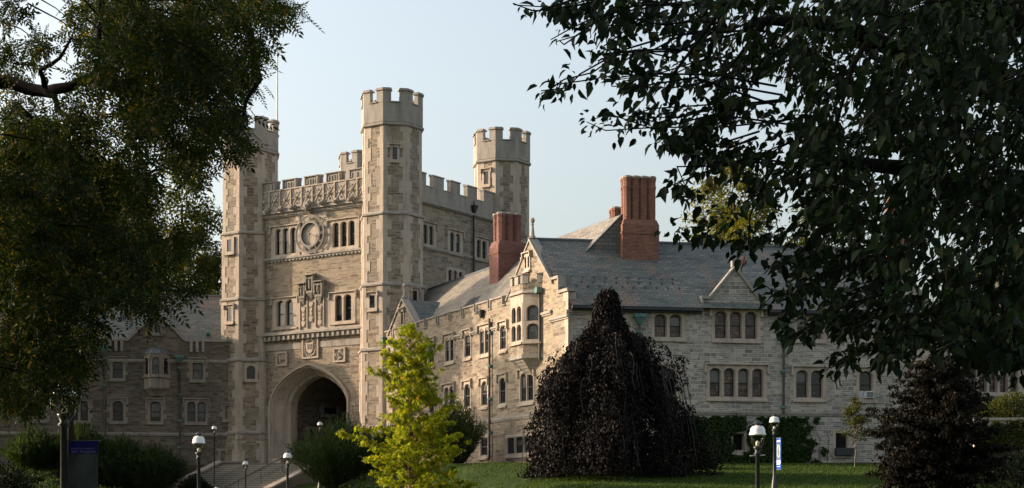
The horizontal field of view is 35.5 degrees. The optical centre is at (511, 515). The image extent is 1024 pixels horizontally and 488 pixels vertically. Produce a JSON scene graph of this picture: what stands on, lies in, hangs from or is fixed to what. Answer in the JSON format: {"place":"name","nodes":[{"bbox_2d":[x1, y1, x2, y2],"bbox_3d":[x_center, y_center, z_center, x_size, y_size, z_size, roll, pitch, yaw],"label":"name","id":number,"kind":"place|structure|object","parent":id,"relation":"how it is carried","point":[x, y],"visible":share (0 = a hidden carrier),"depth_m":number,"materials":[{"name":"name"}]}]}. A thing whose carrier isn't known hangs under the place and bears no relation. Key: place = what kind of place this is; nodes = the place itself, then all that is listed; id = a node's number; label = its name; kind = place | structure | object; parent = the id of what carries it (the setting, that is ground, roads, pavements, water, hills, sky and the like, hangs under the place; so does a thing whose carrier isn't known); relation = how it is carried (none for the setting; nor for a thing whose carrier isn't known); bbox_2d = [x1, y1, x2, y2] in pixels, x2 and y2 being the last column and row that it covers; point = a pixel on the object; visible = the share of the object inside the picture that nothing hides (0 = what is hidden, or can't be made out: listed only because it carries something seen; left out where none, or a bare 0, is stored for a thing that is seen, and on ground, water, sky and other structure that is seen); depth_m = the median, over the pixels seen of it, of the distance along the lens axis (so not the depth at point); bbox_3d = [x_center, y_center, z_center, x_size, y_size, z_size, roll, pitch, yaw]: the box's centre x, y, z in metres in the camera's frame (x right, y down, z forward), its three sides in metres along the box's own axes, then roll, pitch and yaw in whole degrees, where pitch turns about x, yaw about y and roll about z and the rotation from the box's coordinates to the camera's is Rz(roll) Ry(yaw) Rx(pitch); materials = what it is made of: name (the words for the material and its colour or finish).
{"place":"outdoors","nodes":[
{"label":"outdoors","id":0,"kind":"place"},
{"bbox_2d":[0,0,1023,300],"label":"sky","id":1,"kind":"structure","parent":0,"point":[474,63],"materials":[{"name":"blue"}]},
{"bbox_2d":[1,462,1023,487],"bbox_3d":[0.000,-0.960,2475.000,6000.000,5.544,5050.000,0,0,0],"label":"ground","id":2,"kind":"structure","parent":0,"point":[464,475],"depth_m":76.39,"materials":[{"name":"green plant"}]},
{"bbox_2d":[0,460,34,487],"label":"round shrub","id":3,"kind":"object","parent":2,"relation":"on","point":[17,476],"visible":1,"depth_m":99.69,"materials":[{"name":"green plant"}]},
{"bbox_2d":[0,424,59,470],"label":"grassy shrub","id":4,"kind":"object","parent":2,"relation":"on","point":[28,449],"visible":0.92,"depth_m":107.36,"materials":[{"name":"green plant"}]},
{"bbox_2d":[50,379,76,487],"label":"street lamp","id":5,"kind":"object","parent":2,"relation":"on","point":[63,457],"visible":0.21,"depth_m":22.96,"materials":[{"name":"black metal"}]},
{"bbox_2d":[67,440,100,487],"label":"sign","id":6,"kind":"object","parent":5,"relation":"attached to","point":[82,463],"visible":1,"depth_m":22.99,"materials":[{"name":"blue metal"}]},
{"bbox_2d":[1,464,139,487],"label":"ground cover","id":7,"kind":"object","parent":2,"relation":"on","point":[41,472],"visible":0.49,"depth_m":106.10,"materials":[{"name":"green plant"}]},
{"bbox_2d":[44,421,109,463],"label":"grassy shrub","id":8,"kind":"object","parent":2,"relation":"on","point":[85,432],"visible":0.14,"depth_m":107.79,"materials":[{"name":"green plant"}]},
{"bbox_2d":[30,140,196,439],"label":"tree","id":9,"kind":"object","parent":2,"relation":"on","point":[71,431],"visible":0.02,"depth_m":105.98,"materials":[{"name":"green plant"}]},
{"bbox_2d":[0,293,231,464],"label":"stone hall","id":10,"kind":"structure","parent":2,"relation":"on","point":[169,386],"depth_m":115.28,"materials":[{"name":"stone"}]},
{"bbox_2d":[28,405,49,422],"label":"window","id":11,"kind":"structure","parent":10,"relation":"in","point":[48,417],"depth_m":114.29,"materials":[{"name":"stone"}]},
{"bbox_2d":[66,397,92,423],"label":"window","id":12,"kind":"structure","parent":10,"relation":"in","point":[84,415],"depth_m":114.65,"materials":[{"name":"stone"}]},
{"bbox_2d":[107,356,127,381],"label":"window","id":13,"kind":"structure","parent":10,"relation":"in","point":[118,373],"depth_m":114.90,"materials":[{"name":"stone"}]},
{"bbox_2d":[107,397,128,423],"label":"window","id":14,"kind":"structure","parent":10,"relation":"in","point":[117,409],"depth_m":114.90,"materials":[{"name":"stone"}]},
{"bbox_2d":[142,356,148,377],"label":"window","id":15,"kind":"structure","parent":10,"relation":"in","point":[146,364],"depth_m":114.90,"materials":[{"name":"stone"}]},
{"bbox_2d":[145,398,165,424],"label":"window","id":16,"kind":"structure","parent":10,"relation":"in","point":[155,415],"depth_m":115.21,"materials":[{"name":"stone"}]},
{"bbox_2d":[150,355,160,376],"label":"window","id":17,"kind":"structure","parent":10,"relation":"in","point":[155,359],"depth_m":114.40,"materials":[{"name":"stone"}]},
{"bbox_2d":[150,321,164,335],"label":"window","id":18,"kind":"structure","parent":10,"relation":"in","point":[154,333],"depth_m":115.13,"materials":[{"name":"stone"}]},
{"bbox_2d":[160,355,163,377],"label":"window","id":19,"kind":"structure","parent":10,"relation":"in","point":[161,357],"depth_m":114.54,"materials":[{"name":"stone"}]},
{"bbox_2d":[163,356,170,377],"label":"window","id":20,"kind":"structure","parent":10,"relation":"in","point":[166,365],"depth_m":115.07,"materials":[{"name":"stone"}]},
{"bbox_2d":[182,398,210,424],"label":"window","id":21,"kind":"structure","parent":10,"relation":"in","point":[195,409],"depth_m":115.58,"materials":[{"name":"stone"}]},
{"bbox_2d":[187,357,207,382],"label":"window","id":22,"kind":"structure","parent":10,"relation":"in","point":[197,374],"depth_m":115.55,"materials":[{"name":"stone"}]},
{"bbox_2d":[217,449,225,460],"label":"window","id":23,"kind":"structure","parent":10,"relation":"in","point":[219,458],"depth_m":115.69,"materials":[{"name":"glass"}]},
{"bbox_2d":[220,402,230,421],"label":"window","id":24,"kind":"structure","parent":10,"relation":"in","point":[223,404],"depth_m":115.72,"materials":[{"name":"stone"}]},
{"bbox_2d":[59,465,206,487],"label":"planting bed","id":25,"kind":"object","parent":2,"relation":"on","point":[192,469],"visible":0.09,"depth_m":111.82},
{"bbox_2d":[98,430,148,487],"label":"grassy shrub","id":26,"kind":"object","parent":25,"relation":"on","point":[114,459],"visible":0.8,"depth_m":107.38,"materials":[{"name":"green plant"}]},
{"bbox_2d":[120,438,190,487],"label":"grassy shrub","id":27,"kind":"object","parent":25,"relation":"on","point":[162,469],"visible":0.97,"depth_m":107.44,"materials":[{"name":"green plant"}]},
{"bbox_2d":[177,473,213,487],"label":"round shrub","id":28,"kind":"object","parent":25,"relation":"on","point":[188,482],"visible":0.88,"depth_m":105.64,"materials":[{"name":"green plant"}]},
{"bbox_2d":[0,0,323,434],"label":"ash tree","id":29,"kind":"object","parent":2,"relation":"on","point":[57,248],"visible":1,"depth_m":16.21,"materials":[{"name":"green plant"}]},
{"bbox_2d":[141,147,222,294],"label":"tree","id":30,"kind":"object","parent":2,"relation":"on","point":[208,261],"visible":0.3,"depth_m":148.38,"materials":[{"name":"green plant"}]},
{"bbox_2d":[192,432,204,487],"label":"street lamp","id":31,"kind":"object","parent":2,"relation":"on","point":[198,439],"visible":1,"depth_m":44.46,"materials":[{"name":"white glass"}]},
{"bbox_2d":[192,252,221,294],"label":"tree","id":32,"kind":"object","parent":2,"relation":"on","point":[201,280],"visible":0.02,"depth_m":159.13,"materials":[{"name":"green plant"}]},
{"bbox_2d":[212,424,216,483],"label":"street lamp","id":33,"kind":"object","parent":2,"relation":"on","point":[214,427],"visible":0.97,"depth_m":107.46,"materials":[{"name":"black metal"}]},
{"bbox_2d":[168,457,315,487],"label":"stone steps","id":34,"kind":"structure","parent":2,"relation":"on","point":[229,474],"depth_m":107.75,"materials":[{"name":"grey stone"}]},
{"bbox_2d":[243,459,248,487],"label":"street lamp","id":35,"kind":"object","parent":2,"relation":"on","point":[245,462],"visible":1,"depth_m":97.96,"materials":[{"name":"white glass"}]},
{"bbox_2d":[283,450,291,487],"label":"street lamp","id":36,"kind":"object","parent":2,"relation":"on","point":[287,454],"visible":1,"depth_m":66.96,"materials":[{"name":"white glass"}]},
{"bbox_2d":[282,412,396,487],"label":"willowy shrub","id":37,"kind":"object","parent":2,"relation":"on","point":[334,460],"visible":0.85,"depth_m":90.60,"materials":[{"name":"green plant"}]},
{"bbox_2d":[338,462,401,487],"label":"ground cover","id":38,"kind":"object","parent":2,"relation":"on","point":[360,480],"visible":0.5,"depth_m":88.57,"materials":[{"name":"green plant"}]},
{"bbox_2d":[220,87,530,463],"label":"clock tower","id":39,"kind":"structure","parent":2,"relation":"on","point":[317,273],"depth_m":114.19,"materials":[{"name":"stone"}]},
{"bbox_2d":[222,304,234,324],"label":"window","id":40,"kind":"structure","parent":39,"relation":"in","point":[229,308],"depth_m":115.73,"materials":[{"name":"stone"}]},
{"bbox_2d":[223,236,234,255],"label":"window","id":41,"kind":"structure","parent":39,"relation":"in","point":[229,241],"depth_m":115.72,"materials":[{"name":"stone"}]},
{"bbox_2d":[244,363,257,381],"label":"window","id":42,"kind":"structure","parent":39,"relation":"in","point":[250,369],"depth_m":115.35,"materials":[{"name":"stone"}]},
{"bbox_2d":[276,47,277,180],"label":"flagpole","id":43,"kind":"object","parent":39,"relation":"on","point":[277,105],"visible":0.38,"depth_m":118.95,"materials":[{"name":"white metal"}]},
{"bbox_2d":[269,295,298,330],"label":"window","id":44,"kind":"structure","parent":39,"relation":"in","point":[284,309],"depth_m":114.82,"materials":[{"name":"stone"}]},
{"bbox_2d":[268,223,300,257],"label":"window","id":45,"kind":"structure","parent":39,"relation":"in","point":[283,243],"depth_m":114.90,"materials":[{"name":"stone"}]},
{"bbox_2d":[306,426,317,448],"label":"window","id":46,"kind":"structure","parent":39,"relation":"in","point":[308,428],"depth_m":117.89,"materials":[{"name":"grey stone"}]},
{"bbox_2d":[319,404,340,417],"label":"window","id":47,"kind":"structure","parent":39,"relation":"in","point":[331,411],"depth_m":119.66,"materials":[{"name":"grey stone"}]},
{"bbox_2d":[327,289,356,324],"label":"window","id":48,"kind":"structure","parent":39,"relation":"in","point":[345,301],"depth_m":111.72,"materials":[{"name":"stone"}]},
{"bbox_2d":[325,216,360,251],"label":"window","id":49,"kind":"structure","parent":39,"relation":"in","point":[343,233],"depth_m":111.83,"materials":[{"name":"stone"}]},
{"bbox_2d":[364,290,378,311],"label":"window","id":50,"kind":"structure","parent":39,"relation":"in","point":[371,296],"depth_m":108.26,"materials":[{"name":"stone"}]},
{"bbox_2d":[388,143,401,162],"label":"window","id":51,"kind":"structure","parent":39,"relation":"in","point":[395,148],"depth_m":108.00,"materials":[{"name":"stone"}]},
{"bbox_2d":[409,286,421,300],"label":"window","id":52,"kind":"structure","parent":39,"relation":"in","point":[414,295],"depth_m":108.68,"materials":[{"name":"stone"}]},
{"bbox_2d":[423,220,438,246],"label":"window","id":53,"kind":"structure","parent":39,"relation":"in","point":[429,228],"depth_m":112.68,"materials":[{"name":"stone"}]},
{"bbox_2d":[446,266,464,281],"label":"window","id":54,"kind":"structure","parent":39,"relation":"in","point":[451,273],"depth_m":114.82,"materials":[{"name":"stone"}]},
{"bbox_2d":[446,227,465,256],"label":"window","id":55,"kind":"structure","parent":39,"relation":"in","point":[455,237],"depth_m":114.99,"materials":[{"name":"stone"}]},
{"bbox_2d":[475,235,490,262],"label":"window","id":56,"kind":"structure","parent":39,"relation":"in","point":[482,244],"depth_m":117.80,"materials":[{"name":"stone"}]},
{"bbox_2d":[479,167,491,187],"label":"window","id":57,"kind":"structure","parent":39,"relation":"in","point":[486,172],"depth_m":119.29,"materials":[{"name":"stone"}]},
{"bbox_2d":[373,418,427,460],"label":"willowy shrub","id":58,"kind":"object","parent":2,"relation":"on","point":[384,435],"visible":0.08,"depth_m":90.22,"materials":[{"name":"green plant"}]},
{"bbox_2d":[335,322,480,487],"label":"maple sapling","id":59,"kind":"object","parent":2,"relation":"on","point":[409,455],"visible":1,"depth_m":65.44,"materials":[{"name":"green plant"}]},
{"bbox_2d":[422,397,488,463],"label":"willowy shrub","id":60,"kind":"object","parent":2,"relation":"on","point":[466,430],"visible":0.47,"depth_m":88.48,"materials":[{"name":"green plant"}]},
{"bbox_2d":[517,288,731,478],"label":"weeping beech","id":61,"kind":"object","parent":2,"relation":"on","point":[609,355],"visible":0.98,"depth_m":69.98,"materials":[{"name":"brown plant"}]},
{"bbox_2d":[380,175,936,463],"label":"stone dormitory","id":62,"kind":"structure","parent":2,"relation":"on","point":[509,320],"depth_m":85.88,"materials":[{"name":"stone"}]},
{"bbox_2d":[398,307,404,326],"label":"window","id":63,"kind":"structure","parent":62,"relation":"in","point":[402,309],"depth_m":104.49,"materials":[{"name":"stone"}]},
{"bbox_2d":[427,336,435,368],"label":"window","id":64,"kind":"structure","parent":62,"relation":"in","point":[433,338],"depth_m":100.12,"materials":[{"name":"stone"}]},
{"bbox_2d":[441,331,455,365],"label":"window","id":65,"kind":"structure","parent":62,"relation":"in","point":[449,346],"depth_m":97.45,"materials":[{"name":"stone"}]},
{"bbox_2d":[441,381,455,404],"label":"window","id":66,"kind":"structure","parent":62,"relation":"in","point":[449,387],"depth_m":97.61,"materials":[{"name":"stone"}]},
{"bbox_2d":[460,379,471,411],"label":"window","id":67,"kind":"structure","parent":62,"relation":"in","point":[466,385],"depth_m":95.19,"materials":[{"name":"stone"}]},
{"bbox_2d":[460,327,472,361],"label":"window","id":68,"kind":"structure","parent":62,"relation":"in","point":[467,339],"depth_m":95.05,"materials":[{"name":"stone"}]},
{"bbox_2d":[477,376,487,409],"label":"window","id":69,"kind":"structure","parent":62,"relation":"in","point":[482,381],"depth_m":92.89,"materials":[{"name":"stone"}]},
{"bbox_2d":[475,322,490,358],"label":"window","id":70,"kind":"structure","parent":62,"relation":"in","point":[483,336],"depth_m":92.90,"materials":[{"name":"stone"}]},
{"bbox_2d":[478,434,487,459],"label":"window","id":71,"kind":"structure","parent":62,"relation":"in","point":[483,454],"depth_m":92.89,"materials":[{"name":"stone"}]},
{"bbox_2d":[495,372,507,407],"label":"window","id":72,"kind":"structure","parent":62,"relation":"in","point":[502,378],"depth_m":90.45,"materials":[{"name":"stone"}]},
{"bbox_2d":[496,319,507,353],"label":"window","id":73,"kind":"structure","parent":62,"relation":"in","point":[502,330],"depth_m":90.45,"materials":[{"name":"stone"}]},
{"bbox_2d":[509,302,521,346],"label":"window","id":74,"kind":"structure","parent":62,"relation":"in","point":[516,309],"depth_m":86.69,"materials":[{"name":"stone"}]},
{"bbox_2d":[504,432,531,458],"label":"window","id":75,"kind":"structure","parent":62,"relation":"in","point":[514,442],"depth_m":88.75,"materials":[{"name":"stone"}]},
{"bbox_2d":[516,369,535,406],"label":"window","id":76,"kind":"structure","parent":62,"relation":"in","point":[526,383],"depth_m":87.37,"materials":[{"name":"stone"}]},
{"bbox_2d":[520,250,531,273],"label":"window","id":77,"kind":"structure","parent":62,"relation":"in","point":[526,255],"depth_m":87.18,"materials":[{"name":"stone"}]},
{"bbox_2d":[523,301,540,343],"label":"window","id":78,"kind":"structure","parent":62,"relation":"in","point":[531,309],"depth_m":85.93,"materials":[{"name":"stone"}]},
{"bbox_2d":[648,312,688,341],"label":"window","id":79,"kind":"structure","parent":62,"relation":"in","point":[670,327],"depth_m":83.96,"materials":[{"name":"stone"}]},
{"bbox_2d":[659,363,682,400],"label":"window","id":80,"kind":"structure","parent":62,"relation":"in","point":[668,365],"depth_m":83.90,"materials":[{"name":"stone"}]},
{"bbox_2d":[680,413,748,463],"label":"ivy","id":81,"kind":"object","parent":62,"relation":"attached to","point":[736,423],"visible":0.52,"depth_m":84.18,"materials":[{"name":"green plant"}]},
{"bbox_2d":[708,308,763,343],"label":"window","id":82,"kind":"structure","parent":62,"relation":"in","point":[729,325],"depth_m":84.60,"materials":[{"name":"stone"}]},
{"bbox_2d":[704,363,770,401],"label":"window","id":83,"kind":"structure","parent":62,"relation":"in","point":[735,382],"depth_m":84.60,"materials":[{"name":"stone"}]},
{"bbox_2d":[731,430,749,454],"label":"window","id":84,"kind":"structure","parent":62,"relation":"in","point":[740,444],"depth_m":84.60,"materials":[{"name":"stone"}]},
{"bbox_2d":[746,415,828,463],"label":"ivy","id":85,"kind":"object","parent":62,"relation":"attached to","point":[792,433],"visible":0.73,"depth_m":84.80,"materials":[{"name":"green plant"}]},
{"bbox_2d":[790,316,827,343],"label":"window","id":86,"kind":"structure","parent":62,"relation":"in","point":[822,338],"depth_m":85.30,"materials":[{"name":"stone"}]},
{"bbox_2d":[790,365,829,402],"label":"window","id":87,"kind":"structure","parent":62,"relation":"in","point":[806,386],"depth_m":85.31,"materials":[{"name":"stone"}]},
{"bbox_2d":[830,430,853,457],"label":"window","id":88,"kind":"structure","parent":62,"relation":"in","point":[848,441],"depth_m":85.48,"materials":[{"name":"stone"}]},
{"bbox_2d":[859,391,873,397],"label":"air conditioner","id":89,"kind":"object","parent":62,"relation":"attached to","point":[866,394],"visible":1,"depth_m":85.59,"materials":[{"name":"white paint"}]},
{"bbox_2d":[853,366,879,402],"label":"window","id":90,"kind":"structure","parent":62,"relation":"in","point":[865,381],"depth_m":85.81,"materials":[{"name":"stone"}]},
{"bbox_2d":[859,312,898,343],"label":"window","id":91,"kind":"structure","parent":62,"relation":"in","point":[875,329],"depth_m":85.96,"materials":[{"name":"stone"}]},
{"bbox_2d":[679,143,791,244],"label":"tree","id":92,"kind":"object","parent":2,"relation":"on","point":[740,223],"visible":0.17,"depth_m":127.57,"materials":[{"name":"green plant"}]},
{"bbox_2d":[749,420,765,487],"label":"street lamp","id":93,"kind":"object","parent":2,"relation":"on","point":[757,429],"visible":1,"depth_m":34.95,"materials":[{"name":"black metal"}]},
{"bbox_2d":[513,0,1023,388],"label":"linden tree","id":94,"kind":"object","parent":2,"relation":"on","point":[946,32],"visible":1,"depth_m":9.27,"materials":[{"name":"green plant"}]},
{"bbox_2d":[769,413,779,487],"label":"street lamp","id":95,"kind":"object","parent":2,"relation":"on","point":[774,419],"visible":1,"depth_m":56.35,"materials":[{"name":"black metal"}]},
{"bbox_2d":[775,438,781,469],"bbox_3d":[9.360,-2.179,56.239,0.030,1.126,0.360,0,0,-25],"label":"banner","id":96,"kind":"object","parent":95,"relation":"attached to","point":[778,453],"visible":1,"depth_m":56.21,"materials":[{"name":"blue fabric"}]},
{"bbox_2d":[787,196,868,246],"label":"tree","id":97,"kind":"object","parent":2,"relation":"on","point":[801,242],"visible":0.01,"depth_m":133.92,"materials":[{"name":"green plant"}]},
{"bbox_2d":[837,397,873,466],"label":"sapling","id":98,"kind":"object","parent":2,"relation":"on","point":[852,410],"visible":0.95,"depth_m":78.82,"materials":[{"name":"green plant"}]},
{"bbox_2d":[865,354,1020,487],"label":"dark red tree","id":99,"kind":"object","parent":2,"relation":"on","point":[942,450],"visible":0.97,"depth_m":57.10,"materials":[{"name":"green plant"}]},
{"bbox_2d":[930,250,982,334],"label":"tree","id":100,"kind":"object","parent":2,"relation":"on","point":[976,275],"depth_m":119.26,"materials":[{"name":"green plant"}]},
{"bbox_2d":[908,335,1023,445],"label":"stone annex","id":101,"kind":"object","parent":2,"relation":"on","point":[994,388],"visible":0.06,"depth_m":88.86,"materials":[{"name":"stone"}]},
{"bbox_2d":[908,359,931,388],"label":"window","id":102,"kind":"structure","parent":101,"relation":"in","point":[916,360],"depth_m":85.95,"materials":[{"name":"stone"}]},
{"bbox_2d":[966,369,1023,396],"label":"window","id":103,"kind":"structure","parent":101,"relation":"in","point":[996,388],"depth_m":88.90,"materials":[{"name":"stone"}]},
{"bbox_2d":[973,417,1023,471],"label":"retaining wall","id":104,"kind":"structure","parent":2,"relation":"on","point":[1001,420],"depth_m":72.76,"materials":[{"name":"grey stone"}]},
{"bbox_2d":[971,389,1023,418],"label":"round shrub","id":105,"kind":"object","parent":104,"relation":"on","point":[1000,406],"visible":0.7,"depth_m":73.50,"materials":[{"name":"green plant"}]},
{"bbox_2d":[977,418,1023,467],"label":"ivy","id":106,"kind":"object","parent":104,"relation":"attached to","point":[1011,437],"visible":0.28,"depth_m":72.60,"materials":[{"name":"green plant"}]},
{"bbox_2d":[978,449,1023,487],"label":"clipped shrub","id":107,"kind":"object","parent":2,"relation":"on","point":[1017,475],"visible":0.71,"depth_m":61.56,"materials":[{"name":"green plant"}]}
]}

